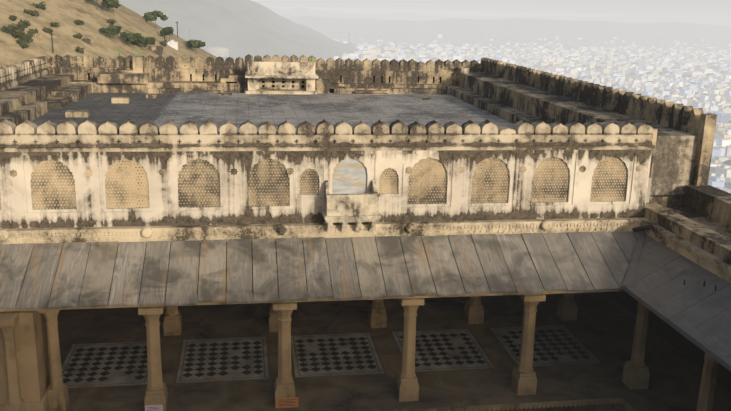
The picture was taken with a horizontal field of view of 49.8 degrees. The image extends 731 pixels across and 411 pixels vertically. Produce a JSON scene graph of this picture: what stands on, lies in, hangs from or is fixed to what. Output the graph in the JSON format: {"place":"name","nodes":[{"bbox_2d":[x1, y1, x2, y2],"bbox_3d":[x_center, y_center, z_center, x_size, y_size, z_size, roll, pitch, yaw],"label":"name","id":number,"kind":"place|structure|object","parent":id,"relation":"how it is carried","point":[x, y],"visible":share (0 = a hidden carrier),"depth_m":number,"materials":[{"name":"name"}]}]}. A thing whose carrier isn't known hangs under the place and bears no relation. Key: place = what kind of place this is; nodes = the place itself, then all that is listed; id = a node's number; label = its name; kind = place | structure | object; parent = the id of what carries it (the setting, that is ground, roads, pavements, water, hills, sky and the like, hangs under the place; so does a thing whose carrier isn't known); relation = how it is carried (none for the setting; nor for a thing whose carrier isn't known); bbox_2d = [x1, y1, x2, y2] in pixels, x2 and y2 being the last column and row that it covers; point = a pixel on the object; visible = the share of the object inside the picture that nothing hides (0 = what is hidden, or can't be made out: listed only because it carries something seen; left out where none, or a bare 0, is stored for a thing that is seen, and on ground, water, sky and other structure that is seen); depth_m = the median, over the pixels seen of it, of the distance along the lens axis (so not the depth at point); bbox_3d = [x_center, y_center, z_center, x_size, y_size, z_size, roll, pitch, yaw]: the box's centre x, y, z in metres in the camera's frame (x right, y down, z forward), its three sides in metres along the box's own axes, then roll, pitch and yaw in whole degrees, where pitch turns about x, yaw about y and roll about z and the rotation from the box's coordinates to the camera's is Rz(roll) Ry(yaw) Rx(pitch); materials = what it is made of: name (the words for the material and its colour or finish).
{"place":"outdoors","nodes":[
{"label":"outdoors","id":0,"kind":"place"},
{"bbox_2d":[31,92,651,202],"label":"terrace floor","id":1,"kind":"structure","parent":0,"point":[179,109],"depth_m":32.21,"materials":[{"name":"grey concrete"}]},
{"bbox_2d":[245,61,318,94],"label":"rooftop pavilion","id":2,"kind":"structure","parent":1,"relation":"on","point":[257,72],"depth_m":37.43,"materials":[{"name":"beige stone"}]},
{"bbox_2d":[192,74,388,94],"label":"pavilion stairs","id":3,"kind":"structure","parent":1,"relation":"on","point":[323,86],"depth_m":38.37,"materials":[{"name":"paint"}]},
{"bbox_2d":[226,78,333,92],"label":"niches","id":4,"kind":"object","parent":3,"relation":"attached to","point":[331,90],"visible":0.52,"depth_m":38.29,"materials":[{"name":"black"}]},
{"bbox_2d":[190,80,457,105],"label":"terrace dry grass tufts","id":5,"kind":"object","parent":1,"relation":"on","point":[303,92],"visible":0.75,"depth_m":37.44,"materials":[{"name":"brown plant"}]},
{"bbox_2d":[0,150,651,228],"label":"screen wall","id":6,"kind":"structure","parent":1,"relation":"on","point":[92,209],"depth_m":19.35,"materials":[{"name":"paint"}]},
{"bbox_2d":[0,156,626,209],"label":"arched lattice windows","id":7,"kind":"structure","parent":6,"relation":"attached to","point":[60,198],"depth_m":19.36,"materials":[{"name":"stone"}]},
{"bbox_2d":[9,165,641,176],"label":"wall rosettes","id":8,"kind":"object","parent":6,"relation":"attached to","point":[234,171],"depth_m":19.17,"materials":[{"name":"stone"}]},
{"bbox_2d":[0,118,654,151],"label":"screen wall merlons","id":9,"kind":"object","parent":6,"relation":"on","point":[69,135],"visible":1,"depth_m":19.11,"materials":[{"name":"beige stone"}]},
{"bbox_2d":[332,158,366,193],"bbox_3d":[-0.400,-0.576,19.595,0.920,1.320,0.025,-1,15,-9],"label":"arched window","id":10,"kind":"structure","parent":6,"relation":"attached to","point":[349,175],"depth_m":19.55,"materials":[{"name":"stone"}]},
{"bbox_2d":[322,180,380,232],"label":"balcony","id":11,"kind":"structure","parent":6,"relation":"attached to","point":[356,209],"depth_m":19.02,"materials":[{"name":"beige stone"}]},
{"bbox_2d":[0,56,679,177],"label":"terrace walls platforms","id":12,"kind":"object","parent":1,"relation":"on","point":[514,102],"visible":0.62,"depth_m":36.32,"materials":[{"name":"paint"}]},
{"bbox_2d":[0,55,47,91],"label":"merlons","id":13,"kind":"object","parent":12,"relation":"on","point":[16,74],"depth_m":33.33,"materials":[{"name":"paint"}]},
{"bbox_2d":[44,54,482,71],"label":"wall merlons","id":14,"kind":"object","parent":12,"relation":"on","point":[119,61],"depth_m":38.92,"materials":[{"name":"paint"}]},
{"bbox_2d":[88,73,440,82],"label":"wall openings","id":15,"kind":"object","parent":12,"relation":"on","point":[340,78],"depth_m":39.69,"materials":[{"name":"black"}]},
{"bbox_2d":[481,58,703,134],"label":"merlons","id":16,"kind":"object","parent":12,"relation":"on","point":[671,114],"depth_m":26.91,"materials":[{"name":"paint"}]},
{"bbox_2d":[650,131,697,194],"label":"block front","id":17,"kind":"structure","parent":12,"relation":"on","point":[674,161],"depth_m":21.55,"materials":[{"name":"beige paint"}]},
{"bbox_2d":[0,0,730,189],"bbox_3d":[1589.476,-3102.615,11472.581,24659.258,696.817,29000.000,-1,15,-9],"label":"terrain","id":18,"kind":"structure","parent":0,"point":[242,28],"depth_m":2155.82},
{"bbox_2d":[0,2,195,53],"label":"bushes","id":19,"kind":"object","parent":18,"relation":"on","point":[23,42],"visible":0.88,"depth_m":63.80,"materials":[{"name":"green plant"}]},
{"bbox_2d":[33,34,229,57],"bbox_3d":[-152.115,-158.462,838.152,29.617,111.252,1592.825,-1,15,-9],"label":"ruined hill walls","id":20,"kind":"structure","parent":18,"relation":"on","point":[158,50],"depth_m":78.85,"materials":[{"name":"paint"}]},
{"bbox_2d":[86,0,205,53],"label":"hill trees","id":21,"kind":"object","parent":18,"relation":"on","point":[133,37],"depth_m":82.91,"materials":[{"name":"green plant"}]},
{"bbox_2d":[159,29,177,49],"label":"white shrines","id":22,"kind":"object","parent":18,"relation":"on","point":[172,44],"visible":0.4,"depth_m":87.19,"materials":[{"name":"white paint"}]},
{"bbox_2d":[50,22,349,52],"bbox_3d":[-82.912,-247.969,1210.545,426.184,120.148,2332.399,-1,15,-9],"label":"utility poles","id":23,"kind":"object","parent":18,"relation":"on","point":[189,30],"visible":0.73,"depth_m":84.65,"materials":[{"name":"metal"}]},
{"bbox_2d":[204,46,229,56],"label":"water tank","id":24,"kind":"object","parent":18,"relation":"on","point":[218,51],"visible":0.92,"depth_m":1568.91,"materials":[{"name":"concrete"}]},
{"bbox_2d":[320,31,730,193],"bbox_3d":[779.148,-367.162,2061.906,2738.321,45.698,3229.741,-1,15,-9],"label":"city buildings","id":25,"kind":"structure","parent":18,"relation":"on","point":[610,72],"depth_m":2130.88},
{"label":"courtyard floor","id":26,"kind":"structure","parent":18,"relation":"on","visible":0},
{"bbox_2d":[57,292,730,410],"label":"verandah plinth","id":27,"kind":"structure","parent":26,"relation":"on","point":[601,328],"depth_m":21.24,"materials":[{"name":"stone"}]},
{"bbox_2d":[62,325,599,388],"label":"floor panels","id":28,"kind":"object","parent":27,"relation":"on","point":[116,377],"depth_m":21.50,"materials":[{"name":"grey stone"}]},
{"bbox_2d":[61,325,602,388],"bbox_3d":[-2.332,4.099,21.441,17.400,0.001,2.700,-1,15,-9],"label":"floor tile pattern","id":29,"kind":"object","parent":28,"relation":"on","point":[336,373],"visible":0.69,"depth_m":21.49},
{"bbox_2d":[0,265,718,410],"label":"columns","id":30,"kind":"structure","parent":27,"relation":"on","point":[31,377],"depth_m":18.26,"materials":[{"name":"stone"}]},
{"bbox_2d":[145,405,162,410],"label":"sign","id":31,"kind":"object","parent":30,"relation":"attached to","point":[156,406],"visible":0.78,"depth_m":18.20,"materials":[{"name":"pink"}]},
{"bbox_2d":[276,397,297,407],"bbox_3d":[-1.854,4.676,18.669,0.520,0.260,0.012,-1,15,-9],"label":"sign","id":32,"kind":"object","parent":30,"relation":"attached to","point":[283,399],"visible":0.79,"depth_m":18.66,"materials":[{"name":"brown wood"}]},
{"bbox_2d":[279,399,295,405],"bbox_3d":[-1.853,4.681,18.663,0.416,0.170,0.002,-1,15,-9],"label":"sign lettering","id":33,"kind":"object","parent":32,"relation":"attached to","point":[287,402],"visible":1,"depth_m":18.66},
{"bbox_2d":[109,239,730,392],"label":"hall interior walls","id":34,"kind":"structure","parent":27,"relation":"on","point":[682,344],"depth_m":22.53,"materials":[{"name":"brown stone"}]},
{"bbox_2d":[0,231,640,309],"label":"eave slabs","id":35,"kind":"structure","parent":34,"relation":"attached to","point":[56,275],"depth_m":18.65,"materials":[{"name":"grey stone"}]},
{"bbox_2d":[0,217,730,283],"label":"cornice band","id":36,"kind":"object","parent":34,"relation":"on","point":[712,263],"visible":0.77,"depth_m":19.37,"materials":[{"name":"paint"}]},
{"bbox_2d":[632,225,652,231],"bbox_3d":[7.216,0.596,20.498,0.110,0.105,0.750,-3,-7,-16],"label":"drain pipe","id":37,"kind":"object","parent":36,"relation":"attached to","point":[647,227],"visible":0.84,"depth_m":20.41,"materials":[{"name":"metal"}]},
{"bbox_2d":[644,113,730,263],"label":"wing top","id":38,"kind":"structure","parent":34,"relation":"on","point":[698,213],"depth_m":20.52,"materials":[{"name":"beige stone"}]},
{"bbox_2d":[385,398,633,410],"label":"curb","id":39,"kind":"structure","parent":27,"relation":"on","point":[570,403],"depth_m":19.20,"materials":[{"name":"stone"}]},
{"bbox_2d":[458,67,468,72],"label":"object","id":40,"kind":"structure","parent":0,"point":[463,69],"depth_m":39.82,"materials":[{"name":"beige stone"}]},
{"bbox_2d":[251,0,730,16],"label":"sky","id":41,"kind":"structure","parent":0,"point":[706,8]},
{"bbox_2d":[622,230,730,371],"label":"wing eave slabs","id":42,"kind":"structure","parent":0,"point":[693,310],"depth_m":17.61,"materials":[{"name":"grey stone"}]}
]}

